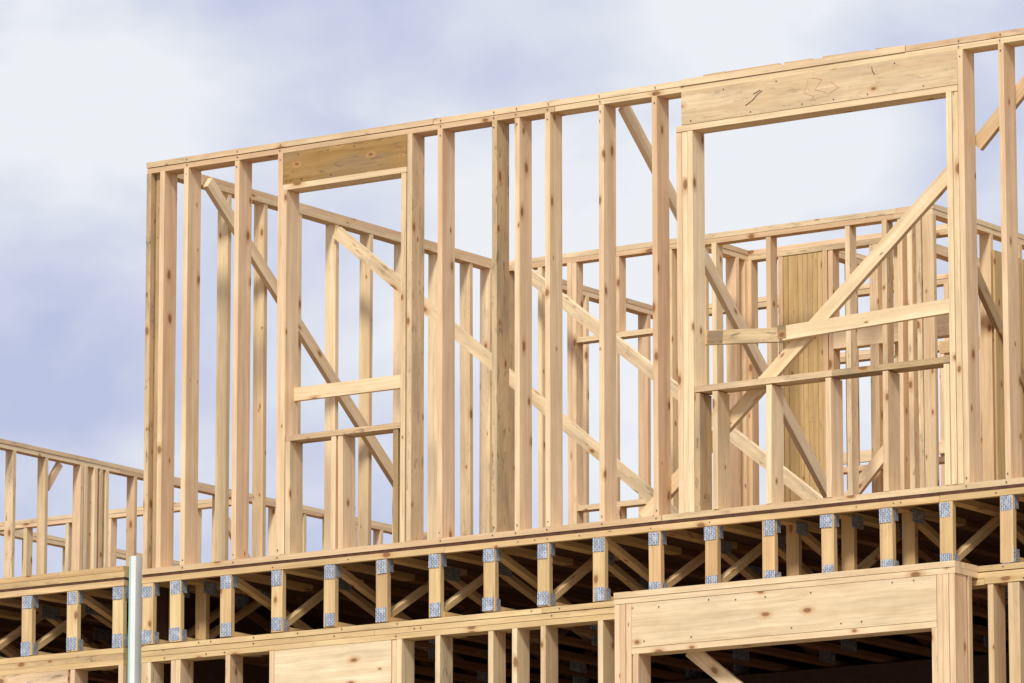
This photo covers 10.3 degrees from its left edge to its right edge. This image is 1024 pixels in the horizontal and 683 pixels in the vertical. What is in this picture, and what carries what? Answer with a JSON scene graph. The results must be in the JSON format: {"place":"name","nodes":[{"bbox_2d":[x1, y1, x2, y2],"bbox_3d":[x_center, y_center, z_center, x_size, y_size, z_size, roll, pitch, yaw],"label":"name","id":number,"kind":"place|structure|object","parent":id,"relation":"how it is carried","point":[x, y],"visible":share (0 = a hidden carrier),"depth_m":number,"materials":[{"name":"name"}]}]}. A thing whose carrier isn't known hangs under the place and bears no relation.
{"place":"outdoors","nodes":[
{"label":"outdoors","id":0,"kind":"place"},
{"bbox_2d":[0,0,1023,577],"label":"sky","id":1,"kind":"structure","parent":0,"point":[93,92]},
{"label":"lower floor deck","id":2,"kind":"structure","parent":0,"visible":0},
{"bbox_2d":[141,560,1023,682],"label":"wall framing","id":3,"kind":"object","parent":2,"relation":"on","point":[621,659],"depth_m":34.77,"materials":[{"name":"brown wood"}]},
{"bbox_2d":[141,487,1023,663],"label":"floor trusses","id":4,"kind":"object","parent":3,"relation":"on","point":[567,614],"visible":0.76,"depth_m":36.19,"materials":[{"name":"beige wood"}]},
{"bbox_2d":[142,495,1019,682],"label":"truss nail plates","id":5,"kind":"object","parent":4,"relation":"attached to","point":[450,573],"visible":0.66,"depth_m":36.64,"materials":[{"name":"metal"}]},
{"bbox_2d":[143,484,1023,677],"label":"floor deck","id":6,"kind":"structure","parent":4,"relation":"on","point":[974,516],"depth_m":36.82,"materials":[{"name":"brown wood"}]},
{"bbox_2d":[142,28,1023,574],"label":"facade wall framing","id":7,"kind":"object","parent":6,"relation":"on","point":[698,398],"visible":1,"depth_m":36.30,"materials":[{"name":"brown wood"}]},
{"bbox_2d":[283,134,406,184],"bbox_3d":[-1.060,-1.183,37.398,1.002,0.213,0.136,-7,-13,34],"label":"header beam","id":8,"kind":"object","parent":7,"relation":"on","point":[350,158],"depth_m":37.34,"materials":[{"name":"brown wood"}]},
{"bbox_2d":[164,33,1023,657],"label":"nail heads","id":9,"kind":"object","parent":7,"relation":"attached to","point":[516,525],"visible":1,"depth_m":36.11,"materials":[{"name":"grey metal"}]},
{"bbox_2d":[681,50,957,125],"bbox_3d":[1.934,-1.563,35.391,2.002,0.213,0.137,-7,-13,34],"label":"header beam","id":10,"kind":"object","parent":7,"relation":"attached to","point":[910,74],"depth_m":35.32,"materials":[{"name":"beige wood"}]},
{"bbox_2d":[804,77,838,100],"bbox_3d":[1.919,-1.575,35.317,0.253,0.153,0.001,-7,-13,34],"label":"handwritten marking","id":11,"kind":"object","parent":10,"relation":"attached to","point":[816,87],"visible":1,"depth_m":35.33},
{"bbox_2d":[177,174,1023,561],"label":"interior partition framing","id":12,"kind":"object","parent":6,"relation":"on","point":[911,276],"visible":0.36,"depth_m":40.40,"materials":[{"name":"brown wood"}]},
{"bbox_2d":[783,250,1023,501],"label":"built up posts","id":13,"kind":"object","parent":12,"relation":"attached to","point":[803,285],"visible":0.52,"depth_m":40.67,"materials":[{"name":"brown wood"}]},
{"bbox_2d":[203,75,1023,516],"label":"diagonal braces","id":14,"kind":"object","parent":6,"relation":"on","point":[877,255],"visible":0.55,"depth_m":38.56,"materials":[{"name":"brown wood"}]},
{"bbox_2d":[274,575,936,682],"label":"headers","id":15,"kind":"object","parent":3,"relation":"attached to","point":[908,600],"visible":1,"depth_m":34.74,"materials":[{"name":"beige wood"}]},
{"bbox_2d":[224,520,1023,682],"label":"floor trusses","id":16,"kind":"object","parent":3,"relation":"on","point":[895,645],"visible":0.29,"depth_m":38.33,"materials":[{"name":"brown wood"}]},
{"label":"wall sheathing","id":17,"kind":"object","parent":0,"visible":0},
{"bbox_2d":[0,577,128,682],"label":"floor decks","id":18,"kind":"object","parent":17,"relation":"on","point":[61,605],"visible":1,"depth_m":39.15,"materials":[{"name":"brown wood"}]},
{"bbox_2d":[0,438,426,682],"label":"wall framing","id":19,"kind":"object","parent":18,"relation":"on","point":[89,541],"depth_m":50.10,"materials":[{"name":"brown wood"}]},
{"bbox_2d":[0,566,128,675],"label":"floor trusses","id":20,"kind":"object","parent":19,"relation":"on","point":[91,656],"visible":0.71,"depth_m":38.18,"materials":[{"name":"beige wood"}]},
{"bbox_2d":[0,586,128,657],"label":"truss nail plates","id":21,"kind":"object","parent":20,"relation":"attached to","point":[52,613],"visible":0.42,"depth_m":38.23,"materials":[{"name":"metal"}]},
{"bbox_2d":[0,607,128,682],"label":"dark interior","id":22,"kind":"object","parent":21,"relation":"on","point":[108,676],"visible":0.08,"depth_m":39.99,"materials":[{"name":"black"}]},
{"label":"ground","id":23,"kind":"structure","parent":0,"visible":0},
{"bbox_3d":[4.969,8.508,36.779,12.000,0.558,9.700,-7,-13,34],"label":"foundation","id":24,"kind":"object","parent":23,"relation":"on","visible":0},
{"bbox_2d":[128,556,179,682],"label":"party wall shaft liner","id":25,"kind":"object","parent":24,"relation":"on","point":[135,620],"visible":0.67,"depth_m":37.74,"materials":[{"name":"grey metal"}]},
{"bbox_2d":[142,587,1009,682],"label":"wall sheathing","id":26,"kind":"object","parent":24,"relation":"on","point":[213,671],"depth_m":38.52,"materials":[{"name":"beige wood"}]}
]}

